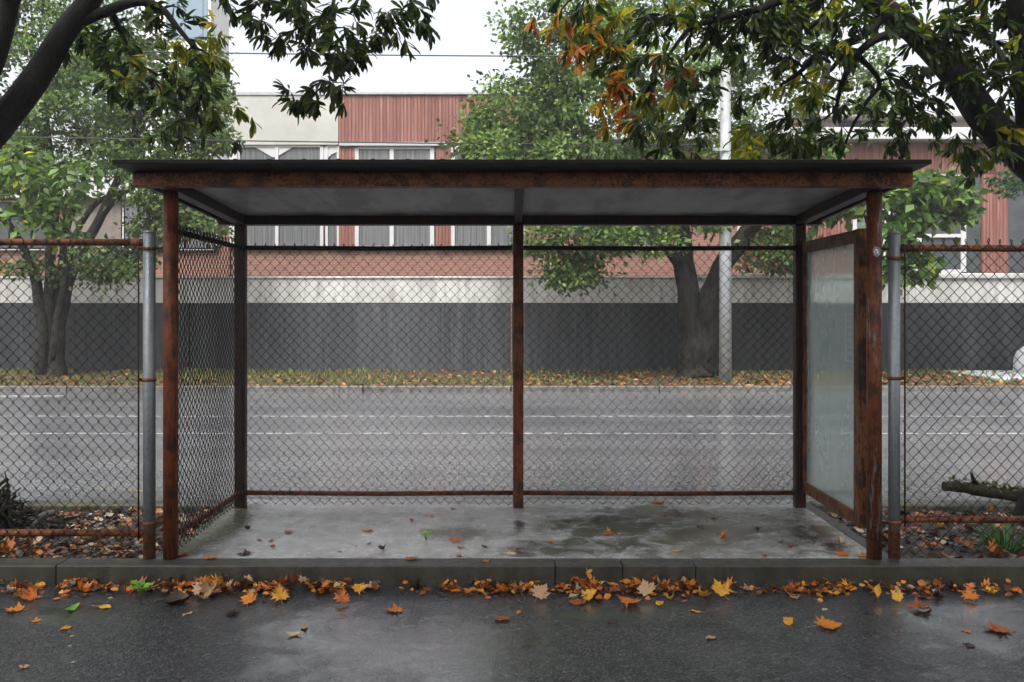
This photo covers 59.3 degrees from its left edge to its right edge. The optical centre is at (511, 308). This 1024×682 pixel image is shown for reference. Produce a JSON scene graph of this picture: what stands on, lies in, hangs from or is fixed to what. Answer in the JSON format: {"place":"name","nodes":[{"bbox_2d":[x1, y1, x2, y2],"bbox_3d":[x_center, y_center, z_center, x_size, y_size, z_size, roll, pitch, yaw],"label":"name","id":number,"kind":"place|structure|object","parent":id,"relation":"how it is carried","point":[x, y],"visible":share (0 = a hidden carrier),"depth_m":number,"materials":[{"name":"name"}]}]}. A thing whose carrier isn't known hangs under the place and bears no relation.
{"place":"outdoors","nodes":[
{"label":"outdoors","id":0,"kind":"place"},
{"bbox_2d":[0,506,220,558],"bbox_3d":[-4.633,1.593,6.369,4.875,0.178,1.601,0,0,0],"label":"leaf litter","id":1,"kind":"object","parent":0,"point":[53,550],"visible":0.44,"depth_m":6.16,"materials":[{"name":"plant"}]},
{"bbox_2d":[0,536,19,552],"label":"fallen leaf","id":2,"kind":"object","parent":1,"relation":"on","point":[10,544],"visible":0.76,"depth_m":5.92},
{"bbox_2d":[27,509,55,528],"bbox_3d":[-3.400,1.549,6.453,0.068,0.189,0.246,0,0,39],"label":"broken branch","id":3,"kind":"object","parent":1,"relation":"on","point":[52,513],"visible":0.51,"depth_m":6.48,"materials":[{"name":"grey plant"}]},
{"bbox_2d":[0,471,87,551],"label":"brush heap","id":4,"kind":"object","parent":1,"relation":"on","point":[6,500],"visible":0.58,"depth_m":6.42,"materials":[{"name":"black plant"}]},
{"bbox_2d":[0,230,162,559],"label":"chain link fence","id":5,"kind":"object","parent":1,"relation":"on","point":[149,522],"visible":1,"depth_m":5.57,"materials":[{"name":"metal"}]},
{"bbox_2d":[0,0,439,528],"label":"shade tree","id":6,"kind":"object","parent":1,"relation":"on","point":[23,94],"visible":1,"depth_m":6.38,"materials":[{"name":"green plant"}]},
{"bbox_2d":[0,0,1013,186],"label":"sky","id":7,"kind":"structure","parent":0,"point":[459,24],"materials":[{"name":"white"}]},
{"bbox_2d":[157,500,865,559],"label":"slab","id":8,"kind":"structure","parent":0,"point":[530,529],"depth_m":6.30,"materials":[{"name":"concrete"}]},
{"bbox_2d":[236,548,254,554],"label":"fallen leaf","id":9,"kind":"object","parent":8,"relation":"on","point":[245,552],"visible":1,"depth_m":5.70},
{"bbox_2d":[420,530,431,539],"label":"seedling","id":10,"kind":"object","parent":8,"relation":"on","point":[429,532],"visible":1,"depth_m":6.04,"materials":[{"name":"green plant"}]},
{"bbox_2d":[112,159,931,559],"bbox_3d":[0.062,0.341,6.205,4.735,2.424,2.030,0,0,0],"label":"bus shelter","id":11,"kind":"object","parent":8,"relation":"on","point":[836,367],"visible":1,"depth_m":6.33,"materials":[{"name":"metal"}]},
{"bbox_2d":[834,537,844,544],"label":"fallen leaf","id":12,"kind":"object","parent":8,"relation":"on","point":[840,541],"visible":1,"depth_m":5.92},
{"bbox_2d":[834,551,850,555],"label":"fallen leaf","id":13,"kind":"object","parent":8,"relation":"on","point":[840,553],"visible":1,"depth_m":5.68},
{"bbox_2d":[0,586,1023,681],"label":"road","id":14,"kind":"structure","parent":0,"point":[432,634],"depth_m":4.58,"materials":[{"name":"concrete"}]},
{"bbox_2d":[4,585,17,592],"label":"fallen leaf","id":15,"kind":"object","parent":14,"relation":"on","point":[10,590],"visible":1,"depth_m":5.30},
{"bbox_2d":[4,601,25,611],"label":"fallen leaf","id":16,"kind":"object","parent":14,"relation":"on","point":[19,607],"visible":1,"depth_m":5.01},
{"bbox_2d":[10,578,23,589],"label":"fallen leaf","id":17,"kind":"object","parent":14,"relation":"on","point":[15,584],"visible":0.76,"depth_m":5.36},
{"bbox_2d":[16,584,36,600],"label":"fallen leaf","id":18,"kind":"object","parent":14,"relation":"on","point":[31,594],"visible":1,"depth_m":5.18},
{"bbox_2d":[62,603,79,610],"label":"fallen leaf","id":19,"kind":"object","parent":14,"relation":"on","point":[72,607],"visible":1,"depth_m":5.01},
{"bbox_2d":[91,604,110,608],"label":"fallen leaf","id":20,"kind":"object","parent":14,"relation":"on","point":[105,606],"visible":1,"depth_m":5.04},
{"bbox_2d":[129,575,147,590],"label":"fallen leaf","id":21,"kind":"object","parent":14,"relation":"on","point":[144,579],"visible":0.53,"depth_m":5.37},
{"bbox_2d":[129,580,151,597],"bbox_3d":[-2.154,1.629,5.219,0.127,0.092,0.122,0,0,0],"label":"seedling","id":22,"kind":"object","parent":14,"relation":"on","point":[138,587],"visible":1,"depth_m":5.23,"materials":[{"name":"green plant"}]},
{"bbox_2d":[147,589,192,603],"bbox_3d":[-1.937,1.647,5.104,0.253,0.068,0.093,-5,5,-21],"label":"fallen leaf","id":23,"kind":"object","parent":14,"relation":"on","point":[176,596],"visible":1,"depth_m":5.12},
{"bbox_2d":[191,581,201,594],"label":"fallen leaf","id":24,"kind":"object","parent":14,"relation":"on","point":[196,586],"visible":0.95,"depth_m":5.25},
{"bbox_2d":[198,579,216,597],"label":"fallen leaf","id":25,"kind":"object","parent":14,"relation":"on","point":[207,588],"visible":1,"depth_m":5.22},
{"bbox_2d":[226,607,240,613],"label":"fallen leaf","id":26,"kind":"object","parent":14,"relation":"on","point":[234,610],"visible":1,"depth_m":4.96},
{"bbox_2d":[239,576,246,590],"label":"fallen leaf","id":27,"kind":"object","parent":14,"relation":"on","point":[242,584],"visible":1,"depth_m":5.28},
{"bbox_2d":[240,591,256,605],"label":"fallen leaf","id":28,"kind":"object","parent":14,"relation":"on","point":[249,597],"visible":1,"depth_m":5.10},
{"bbox_2d":[271,584,289,603],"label":"fallen leaf","id":29,"kind":"object","parent":14,"relation":"on","point":[279,593],"visible":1,"depth_m":5.17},
{"bbox_2d":[284,631,302,635],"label":"fallen leaf","id":30,"kind":"object","parent":14,"relation":"on","point":[293,633],"visible":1,"depth_m":4.62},
{"bbox_2d":[333,587,349,604],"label":"fallen leaf","id":31,"kind":"object","parent":14,"relation":"on","point":[341,596],"visible":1,"depth_m":5.12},
{"bbox_2d":[348,583,367,594],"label":"fallen leaf","id":32,"kind":"object","parent":14,"relation":"on","point":[358,587],"visible":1,"depth_m":5.30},
{"bbox_2d":[365,581,379,588],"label":"fallen leaf","id":33,"kind":"object","parent":14,"relation":"on","point":[369,585],"visible":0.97,"depth_m":5.38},
{"bbox_2d":[386,603,406,611],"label":"fallen leaf","id":34,"kind":"object","parent":14,"relation":"on","point":[395,608],"visible":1,"depth_m":4.99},
{"bbox_2d":[409,577,420,587],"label":"fallen leaf","id":35,"kind":"object","parent":14,"relation":"on","point":[414,585],"visible":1,"depth_m":5.38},
{"bbox_2d":[447,582,462,589],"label":"fallen leaf","id":36,"kind":"object","parent":14,"relation":"on","point":[451,586],"visible":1,"depth_m":5.35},
{"bbox_2d":[493,615,510,620],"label":"fallen leaf","id":37,"kind":"object","parent":14,"relation":"on","point":[502,617],"visible":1,"depth_m":4.85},
{"bbox_2d":[497,580,511,592],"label":"fallen leaf","id":38,"kind":"object","parent":14,"relation":"on","point":[504,590],"visible":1,"depth_m":5.30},
{"bbox_2d":[0,576,1017,601],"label":"leaf litter","id":39,"kind":"object","parent":14,"relation":"on","point":[265,588],"visible":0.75,"depth_m":5.34,"materials":[{"name":"plant"}]},
{"bbox_2d":[77,579,92,591],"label":"fallen leaf","id":40,"kind":"object","parent":39,"relation":"on","point":[81,586],"visible":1,"depth_m":5.30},
{"bbox_2d":[171,574,181,580],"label":"fallen leaf","id":41,"kind":"object","parent":39,"relation":"on","point":[175,576],"visible":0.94,"depth_m":5.39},
{"bbox_2d":[194,575,209,581],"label":"fallen leaf","id":42,"kind":"object","parent":39,"relation":"on","point":[200,578],"visible":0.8,"depth_m":5.39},
{"bbox_2d":[211,573,222,586],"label":"fallen leaf","id":43,"kind":"object","parent":39,"relation":"on","point":[219,581],"visible":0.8,"depth_m":5.33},
{"bbox_2d":[223,578,233,587],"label":"fallen leaf","id":44,"kind":"object","parent":39,"relation":"on","point":[227,585],"visible":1,"depth_m":5.33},
{"bbox_2d":[288,571,301,583],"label":"fallen leaf","id":45,"kind":"object","parent":39,"relation":"on","point":[293,579],"visible":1,"depth_m":5.35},
{"bbox_2d":[313,577,324,586],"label":"fallen leaf","id":46,"kind":"object","parent":39,"relation":"on","point":[320,582],"visible":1,"depth_m":5.31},
{"bbox_2d":[573,577,589,586],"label":"fallen leaf","id":47,"kind":"object","parent":39,"relation":"on","point":[580,581],"visible":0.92,"depth_m":5.37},
{"bbox_2d":[586,568,592,581],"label":"fallen leaf","id":48,"kind":"object","parent":39,"relation":"on","point":[588,573],"visible":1,"depth_m":5.36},
{"bbox_2d":[586,577,600,588],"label":"fallen leaf","id":49,"kind":"object","parent":39,"relation":"on","point":[591,584],"visible":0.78,"depth_m":5.32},
{"bbox_2d":[686,578,696,586],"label":"fallen leaf","id":50,"kind":"object","parent":39,"relation":"on","point":[691,583],"visible":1,"depth_m":5.35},
{"bbox_2d":[961,586,978,599],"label":"fallen leaf","id":51,"kind":"object","parent":39,"relation":"on","point":[968,593],"visible":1,"depth_m":5.18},
{"bbox_2d":[530,584,549,599],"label":"fallen leaf","id":52,"kind":"object","parent":14,"relation":"on","point":[540,592],"visible":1,"depth_m":5.19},
{"bbox_2d":[565,593,578,598],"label":"fallen leaf","id":53,"kind":"object","parent":14,"relation":"on","point":[572,595],"visible":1,"depth_m":5.20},
{"bbox_2d":[569,598,586,606],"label":"fallen leaf","id":54,"kind":"object","parent":14,"relation":"on","point":[576,601],"visible":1,"depth_m":5.12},
{"bbox_2d":[581,587,596,600],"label":"fallen leaf","id":55,"kind":"object","parent":14,"relation":"on","point":[590,594],"visible":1,"depth_m":5.17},
{"bbox_2d":[619,581,629,590],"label":"fallen leaf","id":56,"kind":"object","parent":14,"relation":"on","point":[623,588],"visible":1,"depth_m":5.28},
{"bbox_2d":[618,595,640,608],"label":"fallen leaf","id":57,"kind":"object","parent":14,"relation":"on","point":[627,601],"visible":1,"depth_m":5.09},
{"bbox_2d":[636,579,654,595],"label":"fallen leaf","id":58,"kind":"object","parent":14,"relation":"on","point":[645,588],"visible":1,"depth_m":5.23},
{"bbox_2d":[698,586,711,596],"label":"fallen leaf","id":59,"kind":"object","parent":14,"relation":"on","point":[704,593],"visible":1,"depth_m":5.17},
{"bbox_2d":[711,579,730,599],"bbox_3d":[1.220,1.626,5.225,0.135,0.031,0.162,-1,39,-25],"label":"fallen leaf","id":60,"kind":"object","parent":14,"relation":"on","point":[720,589],"visible":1,"depth_m":5.24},
{"bbox_2d":[721,576,732,589],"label":"fallen leaf","id":61,"kind":"object","parent":14,"relation":"on","point":[730,582],"visible":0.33,"depth_m":5.38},
{"bbox_2d":[740,583,753,590],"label":"fallen leaf","id":62,"kind":"object","parent":14,"relation":"on","point":[749,588],"visible":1,"depth_m":5.37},
{"bbox_2d":[783,617,792,627],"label":"fallen leaf","id":63,"kind":"object","parent":14,"relation":"on","point":[788,620],"visible":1,"depth_m":4.81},
{"bbox_2d":[786,582,797,592],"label":"fallen leaf","id":64,"kind":"object","parent":14,"relation":"on","point":[791,589],"visible":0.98,"depth_m":5.28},
{"bbox_2d":[814,615,841,628],"bbox_3d":[1.670,1.652,4.739,0.148,0.044,0.146,0,0,23],"label":"fallen leaf","id":65,"kind":"object","parent":14,"relation":"on","point":[826,623],"visible":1,"depth_m":4.75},
{"bbox_2d":[874,584,880,601],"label":"fallen leaf","id":66,"kind":"object","parent":14,"relation":"on","point":[877,589],"visible":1,"depth_m":5.20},
{"bbox_2d":[890,589,902,601],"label":"fallen leaf","id":67,"kind":"object","parent":14,"relation":"on","point":[897,595],"visible":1,"depth_m":5.16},
{"bbox_2d":[906,597,931,609],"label":"fallen leaf","id":68,"kind":"object","parent":14,"relation":"on","point":[917,604],"visible":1,"depth_m":5.02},
{"bbox_2d":[929,588,943,597],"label":"fallen leaf","id":69,"kind":"object","parent":14,"relation":"on","point":[936,593],"visible":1,"depth_m":5.21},
{"bbox_2d":[942,581,959,589],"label":"fallen leaf","id":70,"kind":"object","parent":14,"relation":"on","point":[951,586],"visible":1,"depth_m":5.36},
{"bbox_2d":[980,578,990,588],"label":"fallen leaf","id":71,"kind":"object","parent":14,"relation":"on","point":[987,583],"visible":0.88,"depth_m":5.38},
{"bbox_2d":[981,585,996,593],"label":"fallen leaf","id":72,"kind":"object","parent":14,"relation":"on","point":[991,590],"visible":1,"depth_m":5.29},
{"bbox_2d":[983,619,1016,632],"bbox_3d":[2.534,1.656,4.676,0.135,0.036,0.135,0,0,-41],"label":"fallen leaf","id":73,"kind":"object","parent":14,"relation":"on","point":[998,628],"visible":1,"depth_m":4.70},
{"bbox_2d":[1010,587,1022,593],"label":"fallen leaf","id":74,"kind":"object","parent":14,"relation":"on","point":[1017,589],"visible":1,"depth_m":5.30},
{"bbox_2d":[0,392,1023,502],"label":"road","id":75,"kind":"structure","parent":0,"point":[698,471],"depth_m":11.20,"materials":[{"name":"asphalt"}]},
{"bbox_2d":[4,416,1002,416],"bbox_3d":[0.000,1.671,14.020,80.000,0.001,0.110,0,0,0],"label":"road marking","id":76,"kind":"object","parent":75,"relation":"on","point":[498,416],"visible":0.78,"depth_m":13.98,"materials":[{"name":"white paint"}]},
{"bbox_2d":[37,433,1022,433],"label":"road marking","id":77,"kind":"object","parent":75,"relation":"on","point":[564,433],"visible":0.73,"depth_m":12.07,"materials":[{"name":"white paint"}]},
{"bbox_2d":[0,366,1023,386],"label":"verge","id":78,"kind":"structure","parent":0,"point":[469,375],"depth_m":20.30,"materials":[{"name":"plant"}]},
{"bbox_2d":[0,131,125,254],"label":"street tree","id":79,"kind":"object","parent":78,"relation":"on","point":[20,162],"visible":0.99,"depth_m":15.25,"materials":[{"name":"green plant"}]},
{"bbox_2d":[0,0,247,375],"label":"street tree","id":80,"kind":"object","parent":78,"relation":"on","point":[105,118],"visible":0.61,"depth_m":20.57,"materials":[{"name":"green plant"}]},
{"bbox_2d":[0,273,1023,370],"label":"boundary wall","id":81,"kind":"structure","parent":78,"relation":"on","point":[656,356],"depth_m":22.36,"materials":[{"name":"concrete"}]},
{"bbox_2d":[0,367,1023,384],"bbox_3d":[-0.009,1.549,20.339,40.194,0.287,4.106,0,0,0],"label":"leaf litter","id":82,"kind":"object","parent":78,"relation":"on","point":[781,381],"visible":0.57,"depth_m":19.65,"materials":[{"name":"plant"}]},
{"bbox_2d":[424,0,914,377],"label":"street tree","id":83,"kind":"object","parent":78,"relation":"on","point":[546,118],"visible":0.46,"depth_m":19.91,"materials":[{"name":"green plant"}]},
{"bbox_2d":[713,2,731,382],"bbox_3d":[4.513,-3.000,19.287,0.434,9.300,0.294,0,0,0],"label":"utility pole","id":84,"kind":"object","parent":78,"relation":"on","point":[725,137],"visible":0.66,"depth_m":19.20,"materials":[{"name":"concrete"}]},
{"bbox_2d":[10,49,713,56],"bbox_3d":[-11.107,-5.624,19.110,30.869,0.522,0.075,0,0,0],"label":"power line","id":85,"kind":"object","parent":84,"relation":"attached to","point":[379,54],"visible":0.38,"depth_m":19.10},
{"bbox_2d":[11,136,713,144],"bbox_3d":[-11.108,-3.746,19.113,30.868,0.514,0.070,0,0,0],"label":"power line","id":86,"kind":"object","parent":84,"relation":"attached to","point":[319,141],"visible":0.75,"depth_m":19.10,"materials":[{"name":"metal"}]},
{"bbox_2d":[789,161,990,295],"bbox_3d":[8.076,-0.771,19.597,4.225,4.813,2.585,0,0,24],"label":"street tree","id":87,"kind":"object","parent":78,"relation":"on","point":[931,195],"visible":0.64,"depth_m":18.96,"materials":[{"name":"green plant"}]},
{"bbox_2d":[945,370,1023,380],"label":"slab","id":88,"kind":"structure","parent":78,"relation":"on","point":[1004,376],"depth_m":20.80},
{"bbox_2d":[1013,346,1023,372],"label":"storage tank","id":89,"kind":"object","parent":88,"relation":"on","point":[1017,365],"visible":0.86,"depth_m":21.39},
{"bbox_2d":[978,168,1023,200],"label":"street tree","id":90,"kind":"object","parent":78,"relation":"on","point":[1011,184],"visible":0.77,"depth_m":18.82,"materials":[{"name":"green plant"}]},
{"bbox_2d":[806,502,887,557],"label":"slab","id":91,"kind":"structure","parent":0,"point":[851,534],"depth_m":6.46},
{"bbox_2d":[824,511,1023,557],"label":"soil","id":92,"kind":"structure","parent":0,"point":[949,550],"depth_m":6.24,"materials":[{"name":"soil"}]},
{"bbox_2d":[524,0,1023,525],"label":"shade tree","id":93,"kind":"object","parent":92,"relation":"on","point":[954,68],"visible":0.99,"depth_m":6.31,"materials":[{"name":"green plant"}]},
{"bbox_2d":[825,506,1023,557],"bbox_3d":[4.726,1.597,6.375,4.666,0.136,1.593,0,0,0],"label":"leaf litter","id":94,"kind":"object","parent":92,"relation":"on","point":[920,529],"visible":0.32,"depth_m":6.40,"materials":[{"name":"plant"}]},
{"bbox_2d":[882,231,1023,558],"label":"chain link fence","id":95,"kind":"object","parent":92,"relation":"on","point":[895,519],"visible":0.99,"depth_m":5.57,"materials":[{"name":"metal"}]},
{"bbox_2d":[955,538,975,550],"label":"fallen leaf","id":96,"kind":"object","parent":92,"relation":"on","point":[967,543],"visible":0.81,"depth_m":6.00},
{"bbox_2d":[958,506,1023,553],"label":"grass tuft","id":97,"kind":"object","parent":92,"relation":"on","point":[1000,542],"visible":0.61,"depth_m":6.04,"materials":[{"name":"plant"}]},
{"bbox_2d":[986,538,1005,553],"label":"fallen leaf","id":98,"kind":"object","parent":92,"relation":"on","point":[993,549],"visible":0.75,"depth_m":5.84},
{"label":"terrain","id":99,"kind":"structure","parent":0,"visible":0},
{"bbox_2d":[0,187,230,275],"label":"building","id":100,"kind":"structure","parent":99,"relation":"on","point":[117,214],"depth_m":30.08,"materials":[{"name":"concrete"}]},
{"bbox_2d":[0,201,46,249],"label":"window","id":101,"kind":"structure","parent":100,"relation":"in","point":[4,233],"depth_m":30.05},
{"bbox_2d":[122,201,217,249],"bbox_3d":[-11.414,-2.797,30.095,3.161,1.655,0.090,0,0,0],"label":"window","id":102,"kind":"structure","parent":100,"relation":"in","point":[124,213],"depth_m":30.05,"materials":[{"name":"grey glass"}]},
{"bbox_2d":[85,222,186,273],"bbox_3d":[-10.613,-0.507,25.004,3.425,3.709,1.884,0,0,19],"label":"garden shrub","id":103,"kind":"object","parent":99,"relation":"on","point":[116,250],"visible":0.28,"depth_m":24.86,"materials":[{"name":"green plant"}]},
{"bbox_2d":[139,0,228,158],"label":"tower block","id":104,"kind":"structure","parent":99,"relation":"on","point":[221,19],"depth_m":62.00,"materials":[{"name":"concrete"}]},
{"bbox_2d":[229,92,567,360],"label":"office building","id":105,"kind":"structure","parent":99,"relation":"on","point":[392,116],"depth_m":29.86,"materials":[{"name":"brick"}]},
{"bbox_2d":[237,145,323,245],"bbox_3d":[-7.678,-3.728,29.955,2.874,3.471,0.190,0,0,0],"label":"window","id":106,"kind":"structure","parent":105,"relation":"in","point":[260,235],"depth_m":29.93,"materials":[{"name":"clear glass"}]},
{"bbox_2d":[325,145,338,245],"bbox_3d":[-5.940,-3.727,29.955,0.465,3.452,0.190,0,0,0],"label":"window","id":107,"kind":"structure","parent":105,"relation":"in","point":[331,232],"depth_m":29.93,"materials":[{"name":"grey glass"}]},
{"bbox_2d":[355,146,433,245],"bbox_3d":[-3.880,-3.702,29.955,2.641,3.435,0.190,0,0,0],"label":"window","id":108,"kind":"structure","parent":105,"relation":"in","point":[364,235],"depth_m":29.93,"materials":[{"name":"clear glass"}]},
{"bbox_2d":[451,146,524,245],"bbox_3d":[-0.766,-3.702,29.955,2.491,3.435,0.190,0,0,0],"label":"window","id":109,"kind":"structure","parent":105,"relation":"in","point":[460,235],"depth_m":29.93,"materials":[{"name":"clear glass"}]},
{"bbox_2d":[0,558,1023,585],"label":"kerb","id":110,"kind":"structure","parent":99,"relation":"on","point":[552,571],"depth_m":5.43,"materials":[{"name":"concrete"}]},
{"bbox_2d":[0,385,1023,391],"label":"kerb","id":111,"kind":"structure","parent":99,"relation":"on","point":[477,388],"depth_m":18.20,"materials":[{"name":"concrete"}]},
{"bbox_2d":[16,500,1016,513],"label":"kerb","id":112,"kind":"structure","parent":99,"relation":"on","point":[919,506],"depth_m":7.13,"materials":[{"name":"concrete"}]},
{"bbox_2d":[941,472,1023,501],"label":"fallen log","id":113,"kind":"object","parent":112,"relation":"on","point":[984,488],"visible":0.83,"depth_m":7.16,"materials":[{"name":"wood"}]},
{"bbox_2d":[734,226,834,272],"bbox_3d":[7.707,-0.652,24.926,3.424,4.003,2.485,0,0,0],"label":"garden shrub","id":114,"kind":"object","parent":99,"relation":"on","point":[747,266],"visible":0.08,"depth_m":24.70,"materials":[{"name":"green plant"}]},
{"bbox_2d":[568,110,1023,275],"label":"building","id":115,"kind":"structure","parent":99,"relation":"on","point":[1003,220],"depth_m":29.86,"materials":[{"name":"brick"}]},
{"bbox_2d":[852,205,885,258],"bbox_3d":[11.893,-2.867,29.955,1.095,3.353,0.190,0,0,0],"label":"window","id":116,"kind":"structure","parent":115,"relation":"in","point":[856,225],"depth_m":29.89,"materials":[{"name":"white glass"}]},
{"bbox_2d":[888,173,965,272],"bbox_3d":[13.823,-2.869,29.955,2.573,3.372,0.190,0,0,0],"label":"window","id":117,"kind":"structure","parent":115,"relation":"in","point":[961,235],"depth_m":29.93,"materials":[{"name":"glass"}]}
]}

